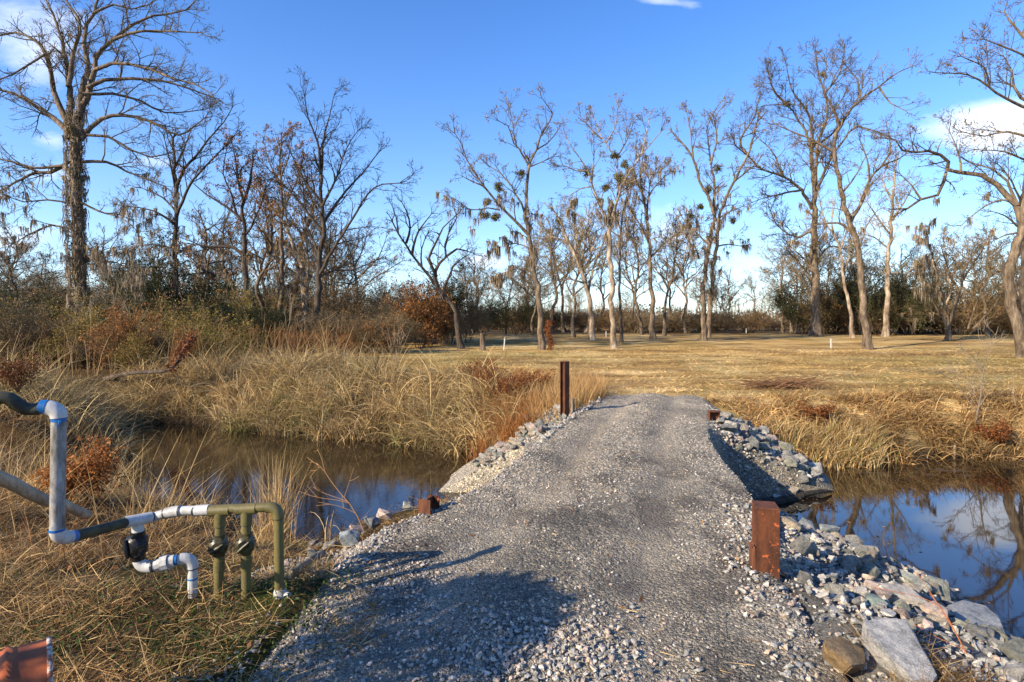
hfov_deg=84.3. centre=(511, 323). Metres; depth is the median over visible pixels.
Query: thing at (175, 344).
orange bush
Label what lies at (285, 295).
bush
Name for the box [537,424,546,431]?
rock
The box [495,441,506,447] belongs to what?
rock
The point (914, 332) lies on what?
bush
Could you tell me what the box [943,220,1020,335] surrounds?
background tree
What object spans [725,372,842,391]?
brush pile
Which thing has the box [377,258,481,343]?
evergreen bush
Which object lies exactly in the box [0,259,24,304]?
bush
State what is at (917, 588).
rock
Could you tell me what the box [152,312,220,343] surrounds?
bush
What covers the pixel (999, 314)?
bush
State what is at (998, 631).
rock
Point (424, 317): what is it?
russet bush
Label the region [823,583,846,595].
rock
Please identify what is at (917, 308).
evergreen bush
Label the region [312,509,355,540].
grass tuft
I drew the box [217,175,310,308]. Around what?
background tree
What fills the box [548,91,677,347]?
mossy tree
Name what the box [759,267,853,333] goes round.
bush
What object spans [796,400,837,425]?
rusty fern
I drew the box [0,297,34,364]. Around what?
bush
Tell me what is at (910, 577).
rock
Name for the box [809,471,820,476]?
rock
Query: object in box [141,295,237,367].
bush
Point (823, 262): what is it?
background tree
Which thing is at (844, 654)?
sandstone block
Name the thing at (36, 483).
grass tuft
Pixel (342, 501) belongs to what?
bare sapling
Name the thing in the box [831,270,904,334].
bush
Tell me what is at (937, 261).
background tree
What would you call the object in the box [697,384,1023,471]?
bank grass
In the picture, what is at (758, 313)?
bush
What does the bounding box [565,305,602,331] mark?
bush
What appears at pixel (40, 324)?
bush
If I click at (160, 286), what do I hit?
evergreen bush
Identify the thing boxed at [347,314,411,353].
bush
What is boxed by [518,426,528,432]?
rock
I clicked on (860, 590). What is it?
rock
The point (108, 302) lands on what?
bush
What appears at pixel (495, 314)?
evergreen bush
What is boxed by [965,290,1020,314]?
bush
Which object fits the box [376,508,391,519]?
rock
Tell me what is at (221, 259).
background tree
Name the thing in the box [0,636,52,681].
steel barrel
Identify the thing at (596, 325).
bush
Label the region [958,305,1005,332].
bush
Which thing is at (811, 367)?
field straw
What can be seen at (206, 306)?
bush
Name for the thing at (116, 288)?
bush
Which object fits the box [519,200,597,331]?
background tree
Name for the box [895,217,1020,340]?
scrubby tree
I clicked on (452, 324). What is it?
bush
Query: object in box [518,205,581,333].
background tree
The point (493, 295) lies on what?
background tree
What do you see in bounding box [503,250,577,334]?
background tree
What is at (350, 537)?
rock
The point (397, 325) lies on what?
bush
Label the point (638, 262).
background tree
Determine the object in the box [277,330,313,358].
bracken clump
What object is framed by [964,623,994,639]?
rock
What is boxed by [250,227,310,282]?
background tree
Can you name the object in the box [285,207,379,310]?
background tree
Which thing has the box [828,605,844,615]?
rock
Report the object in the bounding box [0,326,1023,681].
ground
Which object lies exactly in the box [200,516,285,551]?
grass tuft
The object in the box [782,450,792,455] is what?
rock
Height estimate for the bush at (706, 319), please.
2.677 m
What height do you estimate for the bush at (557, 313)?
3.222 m
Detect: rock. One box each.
[307,538,320,546]
[307,549,316,555]
[323,541,336,547]
[339,529,359,546]
[349,525,363,531]
[363,516,380,529]
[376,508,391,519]
[403,501,410,508]
[484,446,493,453]
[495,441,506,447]
[509,437,518,445]
[517,437,525,441]
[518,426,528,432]
[523,441,533,452]
[528,422,536,429]
[533,421,544,425]
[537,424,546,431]
[537,426,543,432]
[553,404,559,411]
[716,416,724,423]
[718,423,734,430]
[720,412,729,419]
[724,420,738,431]
[735,444,742,449]
[739,423,748,432]
[741,430,748,438]
[745,443,752,450]
[748,435,759,447]
[755,435,765,439]
[757,434,769,444]
[759,425,769,435]
[759,443,768,449]
[767,434,777,442]
[778,441,793,449]
[778,483,785,487]
[780,516,800,530]
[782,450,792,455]
[783,459,797,466]
[786,486,799,495]
[789,534,810,555]
[793,453,807,464]
[796,475,808,482]
[797,570,812,583]
[798,462,810,469]
[798,517,814,529]
[807,462,822,473]
[808,541,819,555]
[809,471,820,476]
[818,524,839,532]
[819,533,837,540]
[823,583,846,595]
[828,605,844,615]
[829,576,837,582]
[830,532,844,538]
[836,555,861,567]
[838,537,847,548]
[841,548,851,554]
[843,539,858,545]
[843,565,854,573]
[845,535,863,544]
[853,544,880,557]
[853,586,869,595]
[858,563,880,578]
[859,551,865,559]
[861,547,877,564]
[861,618,936,681]
[863,579,880,588]
[865,593,887,607]
[870,587,891,598]
[879,583,927,608]
[880,559,888,566]
[884,566,897,576]
[890,557,898,563]
[890,598,911,611]
[893,608,910,619]
[900,569,931,592]
[903,582,924,592]
[906,618,916,632]
[910,612,917,617]
[913,616,934,625]
[918,592,927,600]
[920,600,947,618]
[922,575,951,600]
[924,580,941,594]
[926,613,949,630]
[947,600,1005,633]
[952,591,960,597]
[952,617,970,627]
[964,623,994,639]
[978,624,1007,641]
[986,638,1003,653]
[994,663,1023,681]
[997,637,1023,664]
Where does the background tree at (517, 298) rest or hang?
on the ground at (734, 340)
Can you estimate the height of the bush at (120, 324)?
2.837 m
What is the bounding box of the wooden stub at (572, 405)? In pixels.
[571,399,573,412]
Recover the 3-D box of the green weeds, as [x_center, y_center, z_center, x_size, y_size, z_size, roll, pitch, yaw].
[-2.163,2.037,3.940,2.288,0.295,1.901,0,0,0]
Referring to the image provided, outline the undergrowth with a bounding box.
[0,313,352,378]
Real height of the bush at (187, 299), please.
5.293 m
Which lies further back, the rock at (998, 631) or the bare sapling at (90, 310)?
the bare sapling at (90, 310)
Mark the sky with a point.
(411, 65)
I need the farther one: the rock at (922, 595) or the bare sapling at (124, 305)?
the bare sapling at (124, 305)
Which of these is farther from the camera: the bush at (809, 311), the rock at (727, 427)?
the bush at (809, 311)
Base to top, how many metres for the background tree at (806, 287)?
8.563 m
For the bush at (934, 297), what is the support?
on the ground at (734, 340)
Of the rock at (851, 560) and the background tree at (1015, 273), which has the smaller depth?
the rock at (851, 560)
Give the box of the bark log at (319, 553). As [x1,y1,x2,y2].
[286,550,325,574]
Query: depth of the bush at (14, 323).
22.14 m
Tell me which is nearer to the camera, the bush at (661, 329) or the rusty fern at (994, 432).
the rusty fern at (994, 432)
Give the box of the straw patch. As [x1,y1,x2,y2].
[811,604,1018,681]
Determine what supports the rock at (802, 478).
on the ground at (734, 340)
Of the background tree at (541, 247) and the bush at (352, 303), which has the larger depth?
the background tree at (541, 247)
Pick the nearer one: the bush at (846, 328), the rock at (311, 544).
the rock at (311, 544)
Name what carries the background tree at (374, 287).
on the ground at (734, 340)
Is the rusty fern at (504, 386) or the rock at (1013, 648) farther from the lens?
the rusty fern at (504, 386)
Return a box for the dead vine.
[543,320,556,349]
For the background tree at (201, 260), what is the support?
on the ground at (734, 340)
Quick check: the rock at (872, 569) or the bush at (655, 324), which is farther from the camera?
the bush at (655, 324)
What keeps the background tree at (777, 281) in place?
on the ground at (734, 340)
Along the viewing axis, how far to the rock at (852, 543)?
6.38 m
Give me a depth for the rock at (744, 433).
10.66 m
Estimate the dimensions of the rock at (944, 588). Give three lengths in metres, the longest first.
0.277 x 0.220 x 0.149 m
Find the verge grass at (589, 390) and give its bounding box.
[450,366,616,462]
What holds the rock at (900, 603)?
on the ground at (734, 340)
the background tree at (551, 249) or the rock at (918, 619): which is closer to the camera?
the rock at (918, 619)
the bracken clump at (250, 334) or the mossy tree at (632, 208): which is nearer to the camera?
the bracken clump at (250, 334)
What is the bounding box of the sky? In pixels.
[0,0,1023,315]
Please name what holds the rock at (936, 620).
on the ground at (734, 340)
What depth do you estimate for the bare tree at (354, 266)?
43.96 m
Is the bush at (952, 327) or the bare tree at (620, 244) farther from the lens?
the bush at (952, 327)
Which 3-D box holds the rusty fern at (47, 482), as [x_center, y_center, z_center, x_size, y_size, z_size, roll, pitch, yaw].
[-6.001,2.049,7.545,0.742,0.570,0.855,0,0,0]
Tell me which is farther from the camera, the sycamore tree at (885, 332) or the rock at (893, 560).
the sycamore tree at (885, 332)
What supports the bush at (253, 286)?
on the ground at (734, 340)
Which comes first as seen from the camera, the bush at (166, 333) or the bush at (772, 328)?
the bush at (166, 333)
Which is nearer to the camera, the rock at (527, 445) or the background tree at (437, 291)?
the rock at (527, 445)
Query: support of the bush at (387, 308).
on the ground at (734, 340)
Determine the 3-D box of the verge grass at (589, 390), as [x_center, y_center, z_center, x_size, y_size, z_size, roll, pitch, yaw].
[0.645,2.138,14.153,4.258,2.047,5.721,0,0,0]
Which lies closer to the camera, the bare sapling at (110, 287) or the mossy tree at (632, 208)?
the bare sapling at (110, 287)
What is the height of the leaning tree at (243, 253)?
13.744 m
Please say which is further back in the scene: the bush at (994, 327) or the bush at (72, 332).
the bush at (994, 327)
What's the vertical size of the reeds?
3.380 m
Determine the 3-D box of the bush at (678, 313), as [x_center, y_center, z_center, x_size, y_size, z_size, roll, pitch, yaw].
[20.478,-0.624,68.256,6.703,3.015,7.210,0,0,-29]
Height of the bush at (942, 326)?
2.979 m
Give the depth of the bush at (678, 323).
57.22 m
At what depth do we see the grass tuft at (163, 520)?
6.98 m
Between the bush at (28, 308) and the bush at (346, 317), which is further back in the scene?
the bush at (346, 317)
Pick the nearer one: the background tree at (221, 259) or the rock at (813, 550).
the rock at (813, 550)
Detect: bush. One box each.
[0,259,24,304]
[0,261,104,299]
[0,282,70,338]
[0,290,99,364]
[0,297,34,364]
[0,307,65,359]
[0,334,78,366]
[1,298,69,322]
[3,302,87,366]
[4,289,72,325]
[7,269,67,305]
[9,284,120,308]
[25,278,103,320]
[34,284,119,317]
[34,308,104,368]
[35,272,106,300]
[38,290,145,360]
[39,282,139,327]
[54,326,113,366]
[58,286,148,322]
[59,328,168,369]
[63,316,161,367]
[78,288,170,332]
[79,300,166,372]
[82,308,169,366]
[87,226,258,314]
[89,269,171,308]
[96,321,160,370]
[96,323,199,364]
[108,297,169,335]
[119,281,213,329]
[122,290,227,328]
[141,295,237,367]
[142,331,195,367]
[152,306,215,327]
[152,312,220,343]
[163,284,205,313]
[163,304,237,333]
[166,322,255,360]
[167,325,204,366]
[171,257,279,310]
[173,291,247,322]
[191,271,288,305]
[191,311,275,353]
[194,288,277,336]
[200,320,267,359]
[208,301,257,334]
[213,309,270,347]
[215,272,285,343]
[219,292,295,353]
[228,296,311,350]
[253,264,345,322]
[255,273,344,325]
[267,326,308,349]
[278,304,355,352]
[291,269,377,324]
[291,278,404,329]
[299,315,340,346]
[308,275,388,322]
[324,308,373,346]
[325,307,383,353]
[341,293,391,328]
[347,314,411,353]
[347,321,407,353]
[348,309,432,352]
[367,289,411,340]
[372,314,421,341]
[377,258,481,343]
[378,274,457,346]
[380,308,423,349]
[387,293,454,347]
[413,325,446,343]
[421,301,473,344]
[423,285,490,343]
[453,289,496,342]
[462,290,505,335]
[483,323,516,329]
[489,286,552,334]
[503,303,565,331]
[504,302,566,332]
[534,306,608,330]
[555,312,619,331]
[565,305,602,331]
[575,301,645,332]
[584,302,630,329]
[595,303,668,330]
[606,310,677,332]
[629,317,677,331]
[635,316,694,331]
[641,306,724,332]
[667,306,696,330]
[674,311,758,332]
[677,310,727,330]
[695,307,783,332]
[695,309,756,330]
[732,305,778,330]
[752,318,789,330]
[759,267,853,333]
[760,294,836,332]
[764,320,806,329]
[771,296,876,333]
[775,309,806,329]
[786,272,877,332]
[791,270,854,334]
[804,291,915,333]
[829,285,972,335]
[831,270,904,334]
[833,243,912,334]
[867,281,897,333]
[868,272,970,331]
[875,271,975,333]
[876,263,953,334]
[882,314,1010,333]
[889,315,926,333]
[904,300,981,333]
[906,303,1009,333]
[928,267,1020,334]
[954,275,1014,332]
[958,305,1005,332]
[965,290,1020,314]
[967,277,1020,333]
[967,286,1020,333]
[973,309,1012,333]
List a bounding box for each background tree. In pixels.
[0,221,49,288]
[0,232,72,308]
[0,241,105,302]
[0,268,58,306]
[64,217,159,281]
[91,238,142,297]
[96,247,181,302]
[98,251,168,302]
[128,224,183,297]
[130,242,167,281]
[156,196,263,290]
[163,263,193,311]
[177,226,222,297]
[186,247,257,287]
[187,190,255,307]
[191,228,253,294]
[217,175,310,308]
[230,165,317,315]
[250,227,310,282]
[251,200,355,275]
[257,158,353,318]
[284,219,361,302]
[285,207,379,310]
[311,247,363,294]
[322,232,388,314]
[353,267,389,301]
[424,280,457,334]
[451,257,491,333]
[453,258,500,331]
[459,244,497,305]
[473,276,509,331]
[481,257,529,333]
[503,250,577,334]
[505,255,551,331]
[507,229,552,332]
[508,287,531,309]
[514,283,544,332]
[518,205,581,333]
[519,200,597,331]
[520,271,558,329]
[544,189,643,332]
[544,214,605,336]
[563,291,584,313]
[566,282,586,309]
[579,242,631,331]
[597,235,667,332]
[606,202,663,334]
[614,287,639,310]
[629,200,711,335]
[649,218,725,332]
[652,239,692,331]
[677,268,727,328]
[683,280,725,306]
[695,272,750,332]
[705,266,747,329]
[706,281,745,331]
[736,269,776,329]
[752,234,810,332]
[757,241,826,331]
[761,287,777,319]
[772,215,845,331]
[777,246,822,333]
[799,250,856,332]
[818,237,876,330]
[827,226,884,330]
[843,258,907,296]
[868,233,926,332]
[896,245,977,299]
[898,232,991,331]
[898,247,953,331]
[918,225,1017,331]
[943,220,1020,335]
[970,238,1020,333]
[973,250,1020,301]
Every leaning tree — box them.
[170,124,278,346]
[384,191,490,348]
[863,0,1023,357]
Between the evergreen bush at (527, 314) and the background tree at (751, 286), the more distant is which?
the background tree at (751, 286)
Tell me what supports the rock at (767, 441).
on the gravel road
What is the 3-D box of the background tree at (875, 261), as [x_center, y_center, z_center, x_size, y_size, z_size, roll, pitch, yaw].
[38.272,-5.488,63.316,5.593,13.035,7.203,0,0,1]
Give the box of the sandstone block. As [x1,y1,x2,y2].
[821,637,865,674]
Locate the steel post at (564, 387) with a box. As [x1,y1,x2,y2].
[560,361,568,415]
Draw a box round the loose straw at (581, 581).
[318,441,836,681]
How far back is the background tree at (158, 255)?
46.50 m
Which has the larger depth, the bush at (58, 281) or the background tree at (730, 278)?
the background tree at (730, 278)
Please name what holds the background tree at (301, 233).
on the ground at (734, 340)
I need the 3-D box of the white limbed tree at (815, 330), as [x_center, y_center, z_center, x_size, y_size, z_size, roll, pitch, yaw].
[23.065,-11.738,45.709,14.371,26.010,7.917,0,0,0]
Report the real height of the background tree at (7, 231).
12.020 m
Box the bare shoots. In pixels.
[365,319,410,362]
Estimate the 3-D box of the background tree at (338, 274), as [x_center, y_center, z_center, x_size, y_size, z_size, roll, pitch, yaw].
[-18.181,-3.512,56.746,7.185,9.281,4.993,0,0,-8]
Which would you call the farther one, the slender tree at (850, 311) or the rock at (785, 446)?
the slender tree at (850, 311)
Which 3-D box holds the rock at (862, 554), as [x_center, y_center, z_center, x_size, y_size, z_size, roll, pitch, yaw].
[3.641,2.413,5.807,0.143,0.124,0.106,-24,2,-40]
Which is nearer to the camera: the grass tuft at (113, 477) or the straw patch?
the straw patch
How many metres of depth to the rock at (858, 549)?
5.90 m
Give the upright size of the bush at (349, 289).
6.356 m
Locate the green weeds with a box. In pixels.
[0,557,387,681]
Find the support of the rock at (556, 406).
on the ground at (734, 340)
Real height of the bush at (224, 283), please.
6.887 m
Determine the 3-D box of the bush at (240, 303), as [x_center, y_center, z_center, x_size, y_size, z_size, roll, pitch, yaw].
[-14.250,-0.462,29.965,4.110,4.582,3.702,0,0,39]
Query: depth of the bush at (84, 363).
23.16 m
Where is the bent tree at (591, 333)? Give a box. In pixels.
[531,194,617,339]
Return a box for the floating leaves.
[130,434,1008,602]
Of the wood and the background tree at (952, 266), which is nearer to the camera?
the background tree at (952, 266)
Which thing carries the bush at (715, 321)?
on the ground at (734, 340)
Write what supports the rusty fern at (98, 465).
on the ground at (734, 340)
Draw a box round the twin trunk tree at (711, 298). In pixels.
[667,89,771,340]
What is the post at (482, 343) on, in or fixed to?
on the ground at (734, 340)
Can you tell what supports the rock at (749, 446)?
on the ground at (734, 340)
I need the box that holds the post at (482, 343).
[479,333,485,350]
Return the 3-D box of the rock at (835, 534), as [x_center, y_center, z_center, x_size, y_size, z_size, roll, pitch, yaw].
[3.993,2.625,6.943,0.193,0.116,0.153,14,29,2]
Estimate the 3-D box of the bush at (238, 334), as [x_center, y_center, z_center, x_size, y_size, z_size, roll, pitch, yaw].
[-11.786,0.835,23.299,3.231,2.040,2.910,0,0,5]
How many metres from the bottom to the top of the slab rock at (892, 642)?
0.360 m
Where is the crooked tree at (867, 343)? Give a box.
[758,42,934,349]
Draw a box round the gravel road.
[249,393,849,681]
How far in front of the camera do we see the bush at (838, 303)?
56.27 m
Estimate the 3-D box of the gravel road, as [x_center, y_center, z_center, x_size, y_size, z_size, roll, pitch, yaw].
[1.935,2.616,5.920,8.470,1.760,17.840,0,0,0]
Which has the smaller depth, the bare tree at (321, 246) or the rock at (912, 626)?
the rock at (912, 626)
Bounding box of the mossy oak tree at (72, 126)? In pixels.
[0,0,231,358]
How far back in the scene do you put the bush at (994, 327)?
51.30 m
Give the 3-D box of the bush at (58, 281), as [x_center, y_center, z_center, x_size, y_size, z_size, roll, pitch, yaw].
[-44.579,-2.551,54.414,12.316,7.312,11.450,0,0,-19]
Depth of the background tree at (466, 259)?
65.78 m
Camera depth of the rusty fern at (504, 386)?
14.15 m
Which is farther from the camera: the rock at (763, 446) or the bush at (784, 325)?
the bush at (784, 325)
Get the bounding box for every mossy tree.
[434,83,570,349]
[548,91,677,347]
[614,138,687,338]
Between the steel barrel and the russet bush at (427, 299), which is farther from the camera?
the russet bush at (427, 299)
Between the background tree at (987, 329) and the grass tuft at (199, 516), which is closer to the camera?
the grass tuft at (199, 516)
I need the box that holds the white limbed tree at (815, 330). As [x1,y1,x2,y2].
[715,33,902,336]
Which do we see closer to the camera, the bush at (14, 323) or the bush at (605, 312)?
the bush at (14, 323)
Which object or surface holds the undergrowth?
on the ground at (734, 340)
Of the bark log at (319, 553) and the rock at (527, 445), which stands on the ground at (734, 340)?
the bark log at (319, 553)
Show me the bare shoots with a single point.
(392, 341)
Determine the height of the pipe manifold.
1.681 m
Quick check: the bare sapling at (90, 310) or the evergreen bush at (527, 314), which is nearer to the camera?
the bare sapling at (90, 310)
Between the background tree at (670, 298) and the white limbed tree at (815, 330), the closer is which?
the white limbed tree at (815, 330)
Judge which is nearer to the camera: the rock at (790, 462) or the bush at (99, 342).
the rock at (790, 462)
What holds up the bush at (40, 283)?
on the ground at (734, 340)
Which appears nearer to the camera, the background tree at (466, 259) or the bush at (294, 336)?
the bush at (294, 336)
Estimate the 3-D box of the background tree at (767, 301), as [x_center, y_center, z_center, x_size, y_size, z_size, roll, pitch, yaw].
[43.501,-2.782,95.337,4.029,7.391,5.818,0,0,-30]
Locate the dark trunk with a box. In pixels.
[976,153,1023,321]
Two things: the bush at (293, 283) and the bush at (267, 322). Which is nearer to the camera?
the bush at (267, 322)
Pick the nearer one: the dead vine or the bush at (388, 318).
the dead vine
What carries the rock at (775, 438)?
on the ground at (734, 340)
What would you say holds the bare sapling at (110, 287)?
on the ground at (734, 340)
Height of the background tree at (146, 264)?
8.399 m
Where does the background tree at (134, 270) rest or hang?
on the ground at (734, 340)
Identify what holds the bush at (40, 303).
on the ground at (734, 340)
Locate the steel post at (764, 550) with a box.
[748,500,779,579]
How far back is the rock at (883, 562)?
5.72 m
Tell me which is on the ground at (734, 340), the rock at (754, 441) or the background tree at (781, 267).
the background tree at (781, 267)
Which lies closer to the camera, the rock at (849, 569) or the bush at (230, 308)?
the rock at (849, 569)
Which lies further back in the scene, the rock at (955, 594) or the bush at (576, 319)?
the bush at (576, 319)
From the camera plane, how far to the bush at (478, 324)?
38.96 m
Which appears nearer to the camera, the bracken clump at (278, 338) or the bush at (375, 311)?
the bracken clump at (278, 338)
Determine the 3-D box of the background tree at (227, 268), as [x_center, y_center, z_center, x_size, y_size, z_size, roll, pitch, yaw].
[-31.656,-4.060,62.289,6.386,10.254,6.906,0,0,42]
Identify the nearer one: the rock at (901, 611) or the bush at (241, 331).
the rock at (901, 611)
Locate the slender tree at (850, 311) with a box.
[799,187,874,337]
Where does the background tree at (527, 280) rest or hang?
on the ground at (734, 340)
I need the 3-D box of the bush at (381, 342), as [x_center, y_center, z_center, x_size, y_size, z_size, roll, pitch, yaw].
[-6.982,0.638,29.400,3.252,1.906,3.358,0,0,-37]
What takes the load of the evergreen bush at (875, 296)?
on the ground at (734, 340)
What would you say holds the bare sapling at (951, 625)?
on the ground at (734, 340)
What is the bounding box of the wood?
[298,294,1000,326]
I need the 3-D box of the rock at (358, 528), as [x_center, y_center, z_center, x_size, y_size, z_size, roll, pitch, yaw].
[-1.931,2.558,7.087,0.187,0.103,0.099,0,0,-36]
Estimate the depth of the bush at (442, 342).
36.79 m
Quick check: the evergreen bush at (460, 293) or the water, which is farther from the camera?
the evergreen bush at (460, 293)
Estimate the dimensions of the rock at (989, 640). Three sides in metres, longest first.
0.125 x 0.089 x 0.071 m
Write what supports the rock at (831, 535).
on the ground at (734, 340)
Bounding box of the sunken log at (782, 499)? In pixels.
[759,489,831,504]
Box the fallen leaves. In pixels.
[0,472,784,677]
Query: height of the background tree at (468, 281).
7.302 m
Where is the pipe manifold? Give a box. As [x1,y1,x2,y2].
[0,391,291,598]
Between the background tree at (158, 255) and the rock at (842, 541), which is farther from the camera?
the background tree at (158, 255)
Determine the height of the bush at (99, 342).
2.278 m
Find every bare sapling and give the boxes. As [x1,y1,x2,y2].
[76,275,140,363]
[77,261,134,363]
[96,287,150,323]
[281,279,302,338]
[295,449,363,529]
[874,573,966,653]
[930,317,1007,432]
[992,369,1020,416]
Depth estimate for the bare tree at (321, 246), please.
29.92 m
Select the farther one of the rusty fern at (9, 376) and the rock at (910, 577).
the rusty fern at (9, 376)
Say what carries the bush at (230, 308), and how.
on the ground at (734, 340)
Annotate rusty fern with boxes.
[0,351,53,392]
[30,453,93,496]
[44,430,126,504]
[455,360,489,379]
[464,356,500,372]
[465,365,506,388]
[480,376,530,403]
[503,367,555,392]
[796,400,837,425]
[967,419,1015,445]
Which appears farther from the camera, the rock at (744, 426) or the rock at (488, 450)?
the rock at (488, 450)
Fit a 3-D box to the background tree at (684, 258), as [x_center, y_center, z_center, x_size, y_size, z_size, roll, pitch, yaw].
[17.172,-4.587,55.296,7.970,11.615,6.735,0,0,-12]
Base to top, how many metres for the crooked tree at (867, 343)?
18.246 m
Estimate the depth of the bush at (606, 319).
58.74 m
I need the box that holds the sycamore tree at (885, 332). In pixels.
[846,148,934,336]
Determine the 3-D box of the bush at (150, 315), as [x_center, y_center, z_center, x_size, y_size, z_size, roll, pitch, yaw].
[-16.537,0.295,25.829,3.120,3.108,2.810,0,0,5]
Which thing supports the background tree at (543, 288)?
on the ground at (734, 340)
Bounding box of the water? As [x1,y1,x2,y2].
[103,422,1023,638]
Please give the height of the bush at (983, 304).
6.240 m
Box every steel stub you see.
[418,495,439,514]
[707,410,719,423]
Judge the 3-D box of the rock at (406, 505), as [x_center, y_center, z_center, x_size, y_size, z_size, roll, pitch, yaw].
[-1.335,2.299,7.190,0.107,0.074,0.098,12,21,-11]
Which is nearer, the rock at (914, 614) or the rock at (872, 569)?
the rock at (914, 614)
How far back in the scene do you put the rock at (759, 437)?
10.91 m
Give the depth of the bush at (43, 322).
22.89 m
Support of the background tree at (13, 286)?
on the ground at (734, 340)
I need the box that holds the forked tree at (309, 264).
[241,163,336,328]
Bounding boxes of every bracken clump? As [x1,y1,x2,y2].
[233,323,262,351]
[267,327,295,353]
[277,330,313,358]
[305,329,335,354]
[332,332,355,355]
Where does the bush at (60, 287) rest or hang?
on the ground at (734, 340)
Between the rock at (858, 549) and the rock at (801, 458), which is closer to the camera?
the rock at (858, 549)
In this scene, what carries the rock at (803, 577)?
on the ground at (734, 340)
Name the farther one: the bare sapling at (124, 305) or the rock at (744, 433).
the bare sapling at (124, 305)
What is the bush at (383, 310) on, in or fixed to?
on the ground at (734, 340)
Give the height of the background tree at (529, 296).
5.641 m
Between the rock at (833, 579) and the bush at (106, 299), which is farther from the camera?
the bush at (106, 299)
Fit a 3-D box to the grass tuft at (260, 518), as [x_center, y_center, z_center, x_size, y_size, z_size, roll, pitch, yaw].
[-3.019,2.106,7.176,1.244,1.313,1.156,0,0,39]
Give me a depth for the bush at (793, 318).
57.30 m
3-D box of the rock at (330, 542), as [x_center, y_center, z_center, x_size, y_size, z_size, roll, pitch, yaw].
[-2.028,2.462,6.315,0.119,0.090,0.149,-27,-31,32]
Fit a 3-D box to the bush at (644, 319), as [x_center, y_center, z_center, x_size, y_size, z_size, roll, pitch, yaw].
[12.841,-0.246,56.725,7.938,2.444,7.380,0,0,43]
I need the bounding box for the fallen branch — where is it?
[102,327,201,379]
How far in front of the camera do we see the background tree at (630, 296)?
91.05 m
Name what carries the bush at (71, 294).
on the ground at (734, 340)
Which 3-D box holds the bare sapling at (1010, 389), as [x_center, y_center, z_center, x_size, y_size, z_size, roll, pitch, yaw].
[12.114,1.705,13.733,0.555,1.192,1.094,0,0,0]
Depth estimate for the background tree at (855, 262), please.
59.02 m
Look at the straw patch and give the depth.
3.21 m
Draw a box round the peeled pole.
[0,470,91,518]
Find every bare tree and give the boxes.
[108,87,250,311]
[228,64,423,352]
[237,120,324,314]
[310,217,419,319]
[590,165,655,342]
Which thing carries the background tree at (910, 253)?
on the ground at (734, 340)
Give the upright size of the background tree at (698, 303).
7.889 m
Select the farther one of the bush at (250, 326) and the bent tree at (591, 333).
the bent tree at (591, 333)
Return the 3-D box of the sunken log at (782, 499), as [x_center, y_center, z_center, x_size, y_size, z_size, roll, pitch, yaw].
[4.825,2.972,9.663,1.807,0.185,0.172,0,0,-26]
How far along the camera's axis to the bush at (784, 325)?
71.69 m
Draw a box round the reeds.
[0,331,553,458]
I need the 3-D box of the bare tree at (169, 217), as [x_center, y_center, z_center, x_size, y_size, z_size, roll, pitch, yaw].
[-19.340,-5.978,33.685,8.745,15.257,4.202,0,0,0]
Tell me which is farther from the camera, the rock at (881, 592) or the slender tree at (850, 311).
the slender tree at (850, 311)
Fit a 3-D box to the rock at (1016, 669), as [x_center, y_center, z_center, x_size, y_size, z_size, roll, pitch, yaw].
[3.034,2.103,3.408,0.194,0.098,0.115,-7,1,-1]
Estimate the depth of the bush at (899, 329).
53.69 m
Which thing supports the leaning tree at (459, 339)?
on the ground at (734, 340)
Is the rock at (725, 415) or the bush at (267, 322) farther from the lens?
the bush at (267, 322)
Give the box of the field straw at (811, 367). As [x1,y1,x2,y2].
[8,346,1023,435]
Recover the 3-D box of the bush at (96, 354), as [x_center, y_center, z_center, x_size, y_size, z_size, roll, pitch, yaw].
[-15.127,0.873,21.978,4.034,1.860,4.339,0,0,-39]
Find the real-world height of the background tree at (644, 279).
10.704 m
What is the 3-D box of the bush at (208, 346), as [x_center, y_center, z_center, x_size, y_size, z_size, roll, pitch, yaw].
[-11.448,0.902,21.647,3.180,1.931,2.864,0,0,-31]
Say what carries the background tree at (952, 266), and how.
on the ground at (734, 340)
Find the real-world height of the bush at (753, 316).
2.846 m
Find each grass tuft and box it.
[0,421,141,504]
[10,433,163,495]
[67,456,231,536]
[155,473,253,534]
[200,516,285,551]
[232,441,325,541]
[232,515,296,551]
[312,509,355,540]
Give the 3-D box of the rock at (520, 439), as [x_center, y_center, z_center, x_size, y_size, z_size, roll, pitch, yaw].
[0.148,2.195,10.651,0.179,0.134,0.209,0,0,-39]
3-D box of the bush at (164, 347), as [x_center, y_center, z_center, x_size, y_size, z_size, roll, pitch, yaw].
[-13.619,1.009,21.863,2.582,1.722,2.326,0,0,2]
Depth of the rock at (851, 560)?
5.41 m
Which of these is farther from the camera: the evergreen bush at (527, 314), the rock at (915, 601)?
the evergreen bush at (527, 314)
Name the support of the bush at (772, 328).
on the ground at (734, 340)
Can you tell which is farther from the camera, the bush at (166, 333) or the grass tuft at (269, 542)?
the bush at (166, 333)
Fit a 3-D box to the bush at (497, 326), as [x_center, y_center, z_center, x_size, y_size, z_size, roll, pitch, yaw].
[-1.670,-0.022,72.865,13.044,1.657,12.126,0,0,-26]
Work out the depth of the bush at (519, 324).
56.48 m
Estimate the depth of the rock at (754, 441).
10.15 m
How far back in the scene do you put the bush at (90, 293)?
27.91 m

